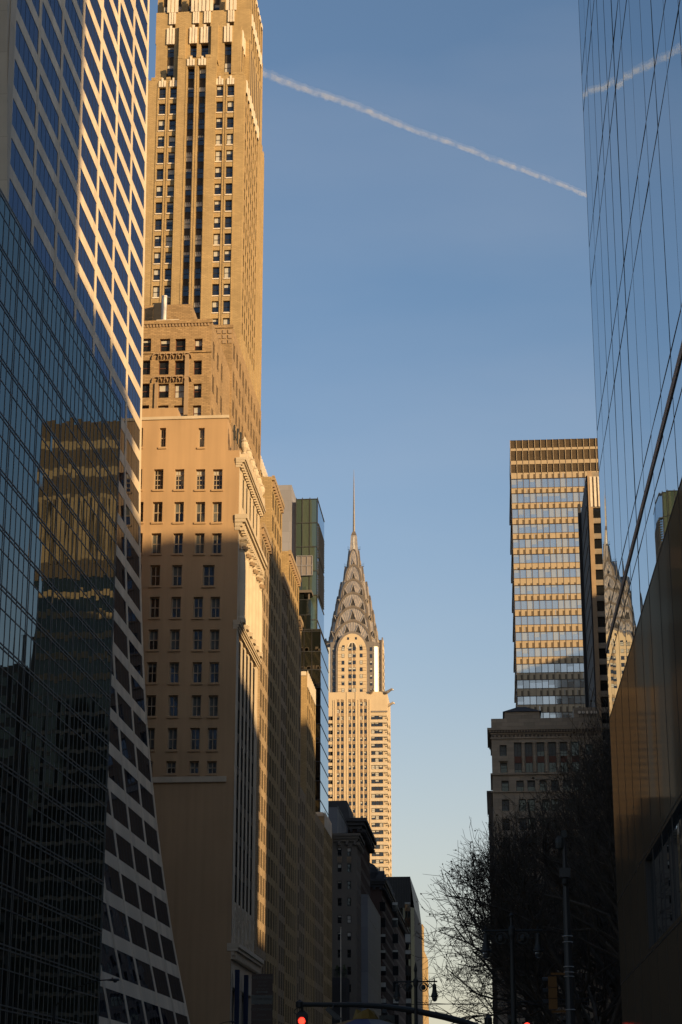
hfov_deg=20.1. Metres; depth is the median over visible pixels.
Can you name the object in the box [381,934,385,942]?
window
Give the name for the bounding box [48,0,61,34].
window
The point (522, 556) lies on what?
window
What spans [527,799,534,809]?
window
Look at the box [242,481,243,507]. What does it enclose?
window
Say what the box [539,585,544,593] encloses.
window
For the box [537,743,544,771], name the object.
window
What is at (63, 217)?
window
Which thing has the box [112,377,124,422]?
window
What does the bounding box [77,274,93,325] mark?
window
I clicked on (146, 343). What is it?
window
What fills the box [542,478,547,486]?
window
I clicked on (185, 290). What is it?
window
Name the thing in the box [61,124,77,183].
window
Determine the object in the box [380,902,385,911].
window
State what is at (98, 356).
window
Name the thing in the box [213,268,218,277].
window
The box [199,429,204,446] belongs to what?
window
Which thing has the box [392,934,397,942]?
window
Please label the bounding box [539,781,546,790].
window
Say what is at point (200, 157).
window
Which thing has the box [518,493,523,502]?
window
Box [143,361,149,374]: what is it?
window
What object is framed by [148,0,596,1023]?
sky
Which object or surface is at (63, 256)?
window
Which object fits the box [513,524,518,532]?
window
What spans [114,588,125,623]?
window
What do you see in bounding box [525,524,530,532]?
window
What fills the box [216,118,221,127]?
window
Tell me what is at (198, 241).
window
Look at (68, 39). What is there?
window
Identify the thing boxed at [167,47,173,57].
window
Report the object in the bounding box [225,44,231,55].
window
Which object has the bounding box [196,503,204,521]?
window
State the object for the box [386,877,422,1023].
black glass tower
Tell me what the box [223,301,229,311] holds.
window
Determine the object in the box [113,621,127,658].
window
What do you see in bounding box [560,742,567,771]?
window
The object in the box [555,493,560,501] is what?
window
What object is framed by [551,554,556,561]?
window
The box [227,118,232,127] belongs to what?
window
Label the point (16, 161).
window
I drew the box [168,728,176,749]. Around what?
window
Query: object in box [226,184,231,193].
window
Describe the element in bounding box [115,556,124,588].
window
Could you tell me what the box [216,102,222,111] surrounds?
window
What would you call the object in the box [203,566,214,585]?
window
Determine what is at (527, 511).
window
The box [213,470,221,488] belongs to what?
window
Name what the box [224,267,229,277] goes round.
window
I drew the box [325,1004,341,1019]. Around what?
mast sign
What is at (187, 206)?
window
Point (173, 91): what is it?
window
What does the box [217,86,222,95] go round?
window
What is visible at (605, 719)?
window
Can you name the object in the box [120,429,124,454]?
window
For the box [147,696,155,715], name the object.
window
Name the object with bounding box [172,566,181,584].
window
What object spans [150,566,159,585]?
window
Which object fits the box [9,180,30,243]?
window
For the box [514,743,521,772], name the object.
window
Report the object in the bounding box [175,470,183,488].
window
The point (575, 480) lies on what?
window
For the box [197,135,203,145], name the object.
window
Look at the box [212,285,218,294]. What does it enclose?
window
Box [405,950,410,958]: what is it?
window
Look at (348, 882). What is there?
window
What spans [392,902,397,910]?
window
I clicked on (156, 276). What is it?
window
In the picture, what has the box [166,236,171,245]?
window
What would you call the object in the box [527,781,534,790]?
window
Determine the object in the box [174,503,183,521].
window
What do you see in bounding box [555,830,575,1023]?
street light
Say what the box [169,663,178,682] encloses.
window
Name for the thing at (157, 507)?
window
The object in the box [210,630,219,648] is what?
window
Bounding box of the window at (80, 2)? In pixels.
[77,0,82,15]
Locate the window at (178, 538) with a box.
[173,534,182,552]
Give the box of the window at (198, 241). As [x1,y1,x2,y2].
[195,234,201,245]
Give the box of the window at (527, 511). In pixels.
[524,509,530,517]
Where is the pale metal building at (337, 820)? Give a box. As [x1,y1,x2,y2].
[328,805,347,832]
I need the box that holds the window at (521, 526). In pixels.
[519,524,524,532]
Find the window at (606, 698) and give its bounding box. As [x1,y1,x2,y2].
[601,697,608,706]
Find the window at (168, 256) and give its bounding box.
[165,253,171,262]
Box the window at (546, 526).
[543,524,549,532]
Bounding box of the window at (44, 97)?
[39,76,58,139]
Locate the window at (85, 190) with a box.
[80,170,95,223]
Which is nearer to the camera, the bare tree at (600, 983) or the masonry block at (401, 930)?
the bare tree at (600, 983)
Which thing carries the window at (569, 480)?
in the gold banded tower at (547, 480)
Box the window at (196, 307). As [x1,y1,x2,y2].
[193,302,199,312]
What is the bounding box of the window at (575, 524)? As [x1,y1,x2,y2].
[574,523,577,531]
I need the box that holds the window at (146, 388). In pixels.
[142,385,149,397]
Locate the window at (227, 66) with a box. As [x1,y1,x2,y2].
[224,63,230,73]
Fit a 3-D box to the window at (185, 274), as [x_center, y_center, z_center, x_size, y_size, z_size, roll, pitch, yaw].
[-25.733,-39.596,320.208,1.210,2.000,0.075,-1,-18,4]
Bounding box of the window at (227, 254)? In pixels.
[224,251,230,260]
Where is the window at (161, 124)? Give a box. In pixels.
[158,121,164,129]
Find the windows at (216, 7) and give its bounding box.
[163,0,331,1023]
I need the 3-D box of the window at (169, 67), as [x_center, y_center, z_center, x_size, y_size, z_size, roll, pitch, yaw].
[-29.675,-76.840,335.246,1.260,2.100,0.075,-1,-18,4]
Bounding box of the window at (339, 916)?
[338,915,341,922]
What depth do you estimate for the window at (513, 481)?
600.88 m
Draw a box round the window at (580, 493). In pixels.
[579,492,583,500]
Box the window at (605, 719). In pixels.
[602,713,608,722]
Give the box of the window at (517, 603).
[515,601,520,608]
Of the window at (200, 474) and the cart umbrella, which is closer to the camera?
the cart umbrella
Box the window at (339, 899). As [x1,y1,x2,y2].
[338,898,341,905]
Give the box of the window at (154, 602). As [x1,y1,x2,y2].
[150,598,159,616]
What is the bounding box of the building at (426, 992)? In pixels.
[424,951,428,1023]
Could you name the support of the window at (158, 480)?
in the classical building at (204, 564)
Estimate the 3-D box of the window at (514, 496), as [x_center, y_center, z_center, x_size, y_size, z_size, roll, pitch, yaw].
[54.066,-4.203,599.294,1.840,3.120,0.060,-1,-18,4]
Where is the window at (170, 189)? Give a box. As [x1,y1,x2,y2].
[167,186,173,195]
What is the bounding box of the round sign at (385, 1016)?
[379,1009,394,1023]
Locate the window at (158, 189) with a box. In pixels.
[156,186,162,195]
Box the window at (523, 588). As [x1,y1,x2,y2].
[521,586,526,593]
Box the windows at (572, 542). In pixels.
[513,538,584,717]
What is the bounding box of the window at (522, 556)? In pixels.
[520,554,525,562]
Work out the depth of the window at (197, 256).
321.00 m
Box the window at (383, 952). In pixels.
[381,950,385,959]
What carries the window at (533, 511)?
in the gold banded tower at (547, 480)
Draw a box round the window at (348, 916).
[347,915,350,922]
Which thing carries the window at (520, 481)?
in the gold banded tower at (547, 480)
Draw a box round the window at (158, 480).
[154,470,162,488]
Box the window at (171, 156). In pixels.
[168,153,174,162]
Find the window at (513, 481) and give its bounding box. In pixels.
[511,479,516,487]
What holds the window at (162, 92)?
in the setback tower at (204, 208)
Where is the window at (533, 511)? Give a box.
[531,509,536,517]
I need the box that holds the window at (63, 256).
[57,233,74,289]
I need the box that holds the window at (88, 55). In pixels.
[84,36,99,92]
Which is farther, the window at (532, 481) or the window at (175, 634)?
the window at (532, 481)
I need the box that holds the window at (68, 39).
[64,21,80,81]
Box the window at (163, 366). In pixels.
[159,361,168,374]
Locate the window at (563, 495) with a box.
[561,492,566,501]
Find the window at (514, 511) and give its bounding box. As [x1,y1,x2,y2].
[512,509,517,517]
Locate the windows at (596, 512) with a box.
[593,508,606,674]
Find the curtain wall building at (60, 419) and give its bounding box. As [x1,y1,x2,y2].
[0,188,121,1023]
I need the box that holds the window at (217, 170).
[215,168,220,177]
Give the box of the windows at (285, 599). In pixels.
[212,342,299,1023]
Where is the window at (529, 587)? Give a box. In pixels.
[527,585,532,593]
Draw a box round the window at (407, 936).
[405,934,410,942]
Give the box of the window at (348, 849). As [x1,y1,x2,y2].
[347,848,350,855]
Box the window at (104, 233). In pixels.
[98,209,112,259]
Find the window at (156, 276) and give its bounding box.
[153,270,159,279]
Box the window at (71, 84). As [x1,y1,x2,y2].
[63,55,79,115]
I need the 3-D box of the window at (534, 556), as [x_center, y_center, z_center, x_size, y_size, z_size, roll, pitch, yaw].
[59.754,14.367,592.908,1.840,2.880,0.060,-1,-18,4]
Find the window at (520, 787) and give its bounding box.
[516,781,523,790]
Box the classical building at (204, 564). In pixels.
[141,408,267,1023]
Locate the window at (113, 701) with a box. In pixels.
[110,686,116,713]
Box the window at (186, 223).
[184,218,189,229]
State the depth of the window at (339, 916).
381.94 m
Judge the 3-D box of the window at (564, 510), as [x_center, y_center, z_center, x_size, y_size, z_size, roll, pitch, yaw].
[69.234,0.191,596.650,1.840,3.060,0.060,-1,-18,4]
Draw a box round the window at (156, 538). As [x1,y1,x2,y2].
[152,534,160,552]
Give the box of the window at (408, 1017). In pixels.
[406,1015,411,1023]
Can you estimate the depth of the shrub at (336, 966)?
373.34 m
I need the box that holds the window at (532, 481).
[530,479,535,486]
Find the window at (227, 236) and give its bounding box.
[225,234,230,243]
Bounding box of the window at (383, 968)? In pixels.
[381,966,385,975]
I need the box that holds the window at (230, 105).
[227,102,233,110]
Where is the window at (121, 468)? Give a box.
[119,461,123,487]
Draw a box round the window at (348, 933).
[347,932,350,939]
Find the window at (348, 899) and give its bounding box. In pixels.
[347,898,350,905]
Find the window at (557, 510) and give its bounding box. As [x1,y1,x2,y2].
[555,508,560,516]
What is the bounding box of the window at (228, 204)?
[225,200,231,210]
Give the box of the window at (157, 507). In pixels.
[153,503,162,521]
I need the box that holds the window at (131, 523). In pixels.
[126,505,138,545]
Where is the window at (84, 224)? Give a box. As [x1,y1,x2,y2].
[79,204,94,257]
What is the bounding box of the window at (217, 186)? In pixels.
[214,184,220,193]
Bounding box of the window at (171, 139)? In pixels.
[169,136,174,145]
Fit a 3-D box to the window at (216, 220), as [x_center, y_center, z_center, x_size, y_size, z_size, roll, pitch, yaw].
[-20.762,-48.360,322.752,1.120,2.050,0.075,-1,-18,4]
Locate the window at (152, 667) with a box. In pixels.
[147,663,156,682]
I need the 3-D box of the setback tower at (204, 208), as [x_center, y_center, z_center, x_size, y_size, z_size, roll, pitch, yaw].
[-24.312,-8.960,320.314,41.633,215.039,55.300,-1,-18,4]
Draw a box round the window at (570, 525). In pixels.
[568,523,573,531]
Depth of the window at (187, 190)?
324.86 m
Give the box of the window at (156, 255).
[154,253,159,262]
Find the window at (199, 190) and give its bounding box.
[196,184,202,195]
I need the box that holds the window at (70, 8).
[65,0,81,48]
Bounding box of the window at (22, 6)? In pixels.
[17,0,38,53]
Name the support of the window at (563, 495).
in the gold banded tower at (547, 480)
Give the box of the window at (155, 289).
[153,287,158,296]
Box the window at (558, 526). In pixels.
[556,523,561,531]
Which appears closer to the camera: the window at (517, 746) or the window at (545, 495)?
the window at (517, 746)
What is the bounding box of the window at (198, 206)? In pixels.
[196,201,202,211]
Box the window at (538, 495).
[536,493,541,501]
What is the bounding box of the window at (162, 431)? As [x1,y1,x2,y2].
[160,429,165,446]
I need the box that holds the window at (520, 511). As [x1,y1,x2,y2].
[518,509,523,517]
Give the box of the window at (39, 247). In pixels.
[33,226,53,284]
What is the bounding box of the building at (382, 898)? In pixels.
[370,863,411,1023]
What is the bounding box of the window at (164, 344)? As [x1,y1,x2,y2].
[160,340,169,351]
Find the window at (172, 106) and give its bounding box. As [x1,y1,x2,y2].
[170,104,175,113]
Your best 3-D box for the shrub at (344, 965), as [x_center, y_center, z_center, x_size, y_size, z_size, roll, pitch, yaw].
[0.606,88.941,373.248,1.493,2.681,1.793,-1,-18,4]
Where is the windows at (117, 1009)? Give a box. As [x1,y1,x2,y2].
[85,0,187,1023]
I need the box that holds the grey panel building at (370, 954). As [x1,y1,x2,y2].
[361,894,380,1017]
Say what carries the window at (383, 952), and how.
in the building at (382, 898)
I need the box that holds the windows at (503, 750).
[499,744,602,1021]
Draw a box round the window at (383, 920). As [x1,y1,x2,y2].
[381,918,385,926]
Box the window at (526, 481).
[524,479,529,487]
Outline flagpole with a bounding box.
[340,927,340,1021]
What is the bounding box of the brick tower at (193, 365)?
[142,295,303,1023]
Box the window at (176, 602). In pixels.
[171,598,180,616]
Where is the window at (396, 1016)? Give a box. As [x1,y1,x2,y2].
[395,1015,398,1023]
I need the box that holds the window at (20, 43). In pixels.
[15,21,36,89]
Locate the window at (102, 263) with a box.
[97,244,111,293]
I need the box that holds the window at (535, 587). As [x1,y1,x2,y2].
[533,585,538,593]
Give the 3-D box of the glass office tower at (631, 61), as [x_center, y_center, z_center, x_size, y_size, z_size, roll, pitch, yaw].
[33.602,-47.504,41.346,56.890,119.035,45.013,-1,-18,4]
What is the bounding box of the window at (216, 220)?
[214,218,219,227]
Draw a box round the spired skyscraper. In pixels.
[325,480,394,876]
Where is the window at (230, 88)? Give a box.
[227,86,233,95]
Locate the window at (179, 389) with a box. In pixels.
[174,385,183,397]
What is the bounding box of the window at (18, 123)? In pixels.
[12,99,33,165]
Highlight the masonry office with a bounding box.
[487,707,610,1023]
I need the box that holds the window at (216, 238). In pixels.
[213,234,219,244]
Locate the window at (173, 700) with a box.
[169,696,177,715]
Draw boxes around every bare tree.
[408,787,620,1023]
[437,861,621,1023]
[451,768,621,1023]
[492,890,618,1023]
[519,685,618,952]
[524,728,619,959]
[524,928,618,1023]
[563,812,619,989]
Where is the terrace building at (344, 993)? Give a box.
[332,969,348,1023]
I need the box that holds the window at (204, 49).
[201,45,207,55]
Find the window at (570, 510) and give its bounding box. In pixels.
[568,508,573,516]
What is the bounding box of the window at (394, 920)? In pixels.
[392,918,397,926]
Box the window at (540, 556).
[538,554,543,562]
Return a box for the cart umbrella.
[337,1008,392,1023]
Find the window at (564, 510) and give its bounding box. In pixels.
[561,508,567,516]
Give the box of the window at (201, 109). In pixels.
[198,102,204,112]
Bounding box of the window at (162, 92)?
[159,89,165,97]
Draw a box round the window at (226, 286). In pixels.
[223,284,229,294]
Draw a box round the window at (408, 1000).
[405,998,411,1006]
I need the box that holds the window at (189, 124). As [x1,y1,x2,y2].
[187,119,192,129]
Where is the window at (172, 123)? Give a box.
[169,120,175,129]
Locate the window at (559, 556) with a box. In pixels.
[557,554,562,561]
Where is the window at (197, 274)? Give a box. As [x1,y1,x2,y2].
[194,268,200,278]
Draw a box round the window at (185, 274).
[182,268,188,279]
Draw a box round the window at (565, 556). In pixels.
[563,553,568,561]
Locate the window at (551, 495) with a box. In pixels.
[549,493,554,501]
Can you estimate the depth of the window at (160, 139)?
328.25 m
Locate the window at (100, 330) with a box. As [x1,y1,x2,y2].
[95,310,110,358]
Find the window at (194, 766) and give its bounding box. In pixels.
[190,762,198,773]
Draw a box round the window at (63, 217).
[58,196,75,254]
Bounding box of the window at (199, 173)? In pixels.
[197,168,202,178]
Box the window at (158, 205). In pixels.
[155,203,161,212]
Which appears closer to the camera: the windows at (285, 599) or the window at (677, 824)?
the window at (677, 824)
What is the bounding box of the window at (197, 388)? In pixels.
[194,385,201,397]
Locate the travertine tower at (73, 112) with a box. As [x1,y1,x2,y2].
[0,0,189,1023]
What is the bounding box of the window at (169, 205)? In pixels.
[167,203,172,212]
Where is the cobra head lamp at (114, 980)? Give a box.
[52,977,119,1023]
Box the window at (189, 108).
[187,103,192,113]
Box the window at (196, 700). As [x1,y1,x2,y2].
[192,696,200,715]
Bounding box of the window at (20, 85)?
[14,61,35,128]
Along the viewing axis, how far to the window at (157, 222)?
323.52 m
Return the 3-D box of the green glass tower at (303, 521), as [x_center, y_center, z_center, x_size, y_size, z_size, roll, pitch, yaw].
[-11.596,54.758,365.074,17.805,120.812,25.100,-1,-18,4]
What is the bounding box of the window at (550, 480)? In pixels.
[548,478,553,486]
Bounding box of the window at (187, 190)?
[185,185,190,195]
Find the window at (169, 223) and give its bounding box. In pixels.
[166,219,172,229]
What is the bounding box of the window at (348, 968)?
[347,967,350,974]
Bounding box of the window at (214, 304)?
[212,302,217,311]
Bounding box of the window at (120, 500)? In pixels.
[118,491,123,520]
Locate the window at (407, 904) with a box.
[405,902,409,910]
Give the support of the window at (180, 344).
in the brick tower at (193, 365)
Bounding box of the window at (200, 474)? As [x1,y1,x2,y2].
[196,470,204,488]
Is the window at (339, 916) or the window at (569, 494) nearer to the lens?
the window at (339, 916)
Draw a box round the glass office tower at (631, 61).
[578,0,681,1023]
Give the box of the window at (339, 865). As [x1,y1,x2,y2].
[338,864,341,871]
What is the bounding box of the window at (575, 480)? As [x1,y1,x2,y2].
[573,478,578,485]
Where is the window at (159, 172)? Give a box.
[157,170,162,179]
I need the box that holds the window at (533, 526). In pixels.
[531,524,536,532]
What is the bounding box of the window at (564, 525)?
[562,523,567,531]
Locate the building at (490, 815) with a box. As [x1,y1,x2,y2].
[487,791,497,1023]
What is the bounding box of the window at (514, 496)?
[512,494,517,502]
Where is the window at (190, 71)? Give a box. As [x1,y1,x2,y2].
[188,69,193,78]
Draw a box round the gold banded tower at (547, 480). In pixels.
[509,438,598,717]
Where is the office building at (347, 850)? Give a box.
[332,833,364,1019]
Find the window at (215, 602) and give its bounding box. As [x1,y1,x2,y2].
[211,598,219,616]
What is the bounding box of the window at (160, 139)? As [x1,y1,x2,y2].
[158,137,163,146]
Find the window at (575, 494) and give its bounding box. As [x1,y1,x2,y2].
[573,492,578,500]
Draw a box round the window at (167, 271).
[165,269,170,279]
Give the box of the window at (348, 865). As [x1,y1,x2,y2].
[347,864,350,871]
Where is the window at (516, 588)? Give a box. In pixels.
[514,586,519,593]
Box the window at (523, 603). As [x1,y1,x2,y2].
[521,601,526,608]
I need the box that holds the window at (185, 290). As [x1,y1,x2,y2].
[182,285,188,296]
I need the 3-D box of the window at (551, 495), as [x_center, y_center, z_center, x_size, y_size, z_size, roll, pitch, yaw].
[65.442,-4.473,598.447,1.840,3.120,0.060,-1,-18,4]
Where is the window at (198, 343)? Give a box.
[195,340,202,349]
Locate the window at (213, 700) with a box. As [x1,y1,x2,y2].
[209,696,217,715]
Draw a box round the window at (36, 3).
[32,0,39,16]
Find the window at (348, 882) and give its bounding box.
[347,881,350,888]
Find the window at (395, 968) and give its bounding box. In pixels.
[393,966,398,975]
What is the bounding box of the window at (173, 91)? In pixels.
[170,88,176,97]
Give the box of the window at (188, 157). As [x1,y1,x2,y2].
[186,152,191,162]
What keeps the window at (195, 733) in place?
in the classical building at (204, 564)
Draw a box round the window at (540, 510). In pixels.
[537,508,542,517]
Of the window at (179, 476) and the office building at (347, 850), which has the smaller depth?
the window at (179, 476)
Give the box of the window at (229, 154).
[226,151,232,160]
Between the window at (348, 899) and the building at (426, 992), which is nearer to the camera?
the window at (348, 899)
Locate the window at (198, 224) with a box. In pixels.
[195,218,201,228]
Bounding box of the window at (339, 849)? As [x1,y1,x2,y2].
[338,848,341,855]
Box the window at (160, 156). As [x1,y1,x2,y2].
[157,153,163,162]
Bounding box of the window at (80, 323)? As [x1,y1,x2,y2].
[76,310,92,353]
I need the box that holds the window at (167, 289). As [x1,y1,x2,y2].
[164,286,170,296]
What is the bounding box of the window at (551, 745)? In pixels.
[548,742,556,771]
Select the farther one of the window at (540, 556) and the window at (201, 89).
the window at (540, 556)
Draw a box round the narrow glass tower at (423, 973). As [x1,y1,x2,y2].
[416,924,424,1023]
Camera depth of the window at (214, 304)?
318.15 m
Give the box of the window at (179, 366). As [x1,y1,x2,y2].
[175,361,184,374]
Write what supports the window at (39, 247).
in the travertine tower at (73, 112)
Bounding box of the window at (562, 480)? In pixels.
[560,478,565,486]
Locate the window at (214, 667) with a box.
[210,663,218,682]
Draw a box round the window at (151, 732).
[148,729,154,749]
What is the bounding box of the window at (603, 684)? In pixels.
[600,681,607,690]
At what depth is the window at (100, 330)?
190.28 m
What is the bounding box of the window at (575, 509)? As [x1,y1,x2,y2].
[574,508,577,516]
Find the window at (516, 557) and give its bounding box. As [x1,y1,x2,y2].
[513,555,519,562]
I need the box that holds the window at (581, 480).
[579,477,584,485]
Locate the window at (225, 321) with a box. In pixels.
[223,319,228,324]
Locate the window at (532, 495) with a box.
[530,493,535,501]
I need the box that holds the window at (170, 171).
[168,169,173,178]
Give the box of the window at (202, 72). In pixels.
[199,68,205,77]
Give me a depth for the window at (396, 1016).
484.83 m
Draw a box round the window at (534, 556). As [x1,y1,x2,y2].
[532,554,537,562]
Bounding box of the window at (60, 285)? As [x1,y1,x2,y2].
[56,269,73,321]
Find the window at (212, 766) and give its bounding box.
[208,762,216,773]
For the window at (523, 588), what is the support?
in the gold banded tower at (547, 480)
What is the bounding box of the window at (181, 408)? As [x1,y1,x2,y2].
[174,406,183,415]
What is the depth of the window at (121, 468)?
197.38 m
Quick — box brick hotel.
[328,801,376,896]
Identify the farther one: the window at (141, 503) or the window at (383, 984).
the window at (383, 984)
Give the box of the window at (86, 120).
[82,102,97,158]
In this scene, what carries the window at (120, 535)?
in the travertine tower at (73, 112)
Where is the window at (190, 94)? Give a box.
[187,87,193,97]
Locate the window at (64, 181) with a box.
[59,160,76,218]
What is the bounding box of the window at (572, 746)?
[571,742,578,771]
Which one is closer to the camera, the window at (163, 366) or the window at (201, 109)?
the window at (163, 366)
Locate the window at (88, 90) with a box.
[83,69,98,123]
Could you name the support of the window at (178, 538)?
in the classical building at (204, 564)
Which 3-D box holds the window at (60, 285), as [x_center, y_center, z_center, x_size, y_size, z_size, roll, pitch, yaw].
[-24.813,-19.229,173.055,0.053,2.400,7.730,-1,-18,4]
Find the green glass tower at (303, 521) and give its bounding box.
[278,485,328,815]
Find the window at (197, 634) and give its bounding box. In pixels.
[193,630,202,648]
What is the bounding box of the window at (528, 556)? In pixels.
[526,554,531,562]
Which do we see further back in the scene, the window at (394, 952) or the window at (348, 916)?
the window at (394, 952)
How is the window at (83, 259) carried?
in the travertine tower at (73, 112)
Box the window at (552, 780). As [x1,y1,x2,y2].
[551,780,558,790]
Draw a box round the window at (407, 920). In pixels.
[405,918,410,926]
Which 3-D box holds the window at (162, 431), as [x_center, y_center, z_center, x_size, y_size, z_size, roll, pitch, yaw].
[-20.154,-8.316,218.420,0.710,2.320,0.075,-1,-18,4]
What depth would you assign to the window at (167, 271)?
320.61 m
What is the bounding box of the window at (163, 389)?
[158,385,168,397]
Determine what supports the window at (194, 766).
in the classical building at (204, 564)
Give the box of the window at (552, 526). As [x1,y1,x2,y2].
[550,524,555,531]
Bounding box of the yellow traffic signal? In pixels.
[542,973,565,1012]
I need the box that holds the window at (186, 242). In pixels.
[183,235,189,245]
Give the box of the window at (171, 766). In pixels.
[167,761,175,773]
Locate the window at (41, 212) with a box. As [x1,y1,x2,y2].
[35,189,54,248]
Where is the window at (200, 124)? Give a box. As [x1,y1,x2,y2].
[198,119,204,128]
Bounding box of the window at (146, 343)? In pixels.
[143,340,150,351]
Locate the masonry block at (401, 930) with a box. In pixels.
[394,908,408,1023]
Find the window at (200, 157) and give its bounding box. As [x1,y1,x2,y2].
[197,151,203,161]
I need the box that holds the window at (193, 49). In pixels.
[190,46,196,56]
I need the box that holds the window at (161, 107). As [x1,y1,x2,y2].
[159,104,164,113]
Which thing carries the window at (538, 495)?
in the gold banded tower at (547, 480)
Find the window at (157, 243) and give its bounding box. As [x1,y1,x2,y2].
[154,236,160,246]
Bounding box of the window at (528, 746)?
[525,743,532,771]
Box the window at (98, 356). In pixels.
[95,344,109,385]
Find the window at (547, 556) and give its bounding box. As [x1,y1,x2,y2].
[544,554,550,562]
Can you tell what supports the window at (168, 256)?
in the setback tower at (204, 208)
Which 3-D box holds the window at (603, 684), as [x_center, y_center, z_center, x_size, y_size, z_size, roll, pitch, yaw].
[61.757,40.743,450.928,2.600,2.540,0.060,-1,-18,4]
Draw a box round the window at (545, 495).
[542,493,548,501]
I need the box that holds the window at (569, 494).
[567,492,572,501]
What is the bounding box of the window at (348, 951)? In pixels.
[347,950,350,957]
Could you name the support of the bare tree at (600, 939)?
on the ground
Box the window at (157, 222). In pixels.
[155,220,161,229]
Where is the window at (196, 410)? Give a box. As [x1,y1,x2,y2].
[193,406,200,415]
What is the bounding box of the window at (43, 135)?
[38,111,57,175]
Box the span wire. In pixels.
[391,998,591,1005]
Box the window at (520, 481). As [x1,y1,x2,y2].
[517,479,522,487]
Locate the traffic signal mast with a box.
[293,1000,491,1023]
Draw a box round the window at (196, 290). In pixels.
[194,285,200,295]
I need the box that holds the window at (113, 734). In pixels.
[109,720,119,750]
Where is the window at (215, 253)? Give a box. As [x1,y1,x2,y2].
[213,251,219,260]
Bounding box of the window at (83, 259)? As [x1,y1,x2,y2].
[78,239,94,291]
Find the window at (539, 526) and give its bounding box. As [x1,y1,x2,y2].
[537,524,542,532]
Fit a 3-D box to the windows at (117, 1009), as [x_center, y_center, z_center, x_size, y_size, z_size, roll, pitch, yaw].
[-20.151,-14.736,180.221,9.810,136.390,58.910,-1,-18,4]
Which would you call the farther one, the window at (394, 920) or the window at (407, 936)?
the window at (394, 920)
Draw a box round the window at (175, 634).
[170,630,179,649]
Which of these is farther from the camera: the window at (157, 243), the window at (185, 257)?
the window at (157, 243)
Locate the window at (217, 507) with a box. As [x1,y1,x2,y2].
[212,503,221,521]
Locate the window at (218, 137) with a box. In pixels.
[216,135,221,144]
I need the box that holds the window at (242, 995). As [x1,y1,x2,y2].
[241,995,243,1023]
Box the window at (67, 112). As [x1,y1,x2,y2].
[62,88,79,149]
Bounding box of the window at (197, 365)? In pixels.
[194,362,201,374]
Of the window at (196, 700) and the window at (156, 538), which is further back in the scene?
the window at (156, 538)
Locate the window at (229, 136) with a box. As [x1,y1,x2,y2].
[227,134,232,143]
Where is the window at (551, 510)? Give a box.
[549,508,554,516]
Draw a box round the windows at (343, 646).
[328,637,390,876]
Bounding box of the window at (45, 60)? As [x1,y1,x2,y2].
[40,38,59,102]
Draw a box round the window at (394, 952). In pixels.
[392,950,397,958]
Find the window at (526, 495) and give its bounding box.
[524,493,529,502]
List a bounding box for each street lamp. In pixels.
[393,962,437,1023]
[481,913,543,1023]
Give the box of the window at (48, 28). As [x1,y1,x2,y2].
[42,4,60,66]
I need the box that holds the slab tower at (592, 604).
[577,471,618,1023]
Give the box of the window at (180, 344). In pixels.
[176,340,185,350]
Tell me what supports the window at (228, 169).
in the setback tower at (204, 208)
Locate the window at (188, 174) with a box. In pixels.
[185,168,191,178]
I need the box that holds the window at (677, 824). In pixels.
[649,809,681,943]
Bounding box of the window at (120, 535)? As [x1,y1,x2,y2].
[116,523,124,555]
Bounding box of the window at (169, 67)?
[167,65,173,75]
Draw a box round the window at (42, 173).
[36,150,55,212]
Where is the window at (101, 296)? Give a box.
[96,277,110,326]
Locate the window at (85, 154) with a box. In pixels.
[81,136,96,190]
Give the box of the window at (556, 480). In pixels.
[554,478,559,486]
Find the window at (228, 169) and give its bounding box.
[226,167,231,176]
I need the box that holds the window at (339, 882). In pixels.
[338,881,341,888]
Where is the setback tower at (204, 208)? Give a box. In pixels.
[144,0,331,1023]
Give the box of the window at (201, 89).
[199,87,204,96]
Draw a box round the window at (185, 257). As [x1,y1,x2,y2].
[183,252,189,262]
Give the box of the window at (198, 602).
[193,598,202,616]
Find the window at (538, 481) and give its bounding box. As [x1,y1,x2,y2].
[536,478,541,486]
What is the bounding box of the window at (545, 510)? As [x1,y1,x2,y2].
[543,508,548,516]
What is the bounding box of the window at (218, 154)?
[215,151,221,160]
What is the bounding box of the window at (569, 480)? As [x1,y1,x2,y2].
[566,478,572,486]
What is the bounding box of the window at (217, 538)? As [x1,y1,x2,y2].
[212,534,221,552]
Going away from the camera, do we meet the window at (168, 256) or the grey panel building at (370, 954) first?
the window at (168, 256)
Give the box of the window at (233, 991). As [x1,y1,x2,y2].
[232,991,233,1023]
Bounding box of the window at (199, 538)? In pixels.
[195,534,204,552]
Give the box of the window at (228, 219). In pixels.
[225,217,230,227]
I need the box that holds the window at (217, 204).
[214,201,220,210]
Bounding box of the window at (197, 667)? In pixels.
[193,663,201,682]
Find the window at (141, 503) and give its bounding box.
[141,503,143,521]
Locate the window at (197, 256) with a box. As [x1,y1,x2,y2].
[195,251,200,261]
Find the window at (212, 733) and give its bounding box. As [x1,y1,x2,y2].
[208,728,216,749]
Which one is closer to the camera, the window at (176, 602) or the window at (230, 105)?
the window at (176, 602)
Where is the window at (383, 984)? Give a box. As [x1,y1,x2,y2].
[381,982,385,991]
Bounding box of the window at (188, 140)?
[186,135,192,145]
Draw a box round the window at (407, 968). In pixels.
[405,966,410,975]
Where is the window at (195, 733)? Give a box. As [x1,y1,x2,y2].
[190,728,199,749]
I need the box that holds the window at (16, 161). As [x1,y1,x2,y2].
[10,138,32,205]
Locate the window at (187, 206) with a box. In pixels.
[184,202,190,212]
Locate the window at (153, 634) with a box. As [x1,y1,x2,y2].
[149,630,157,648]

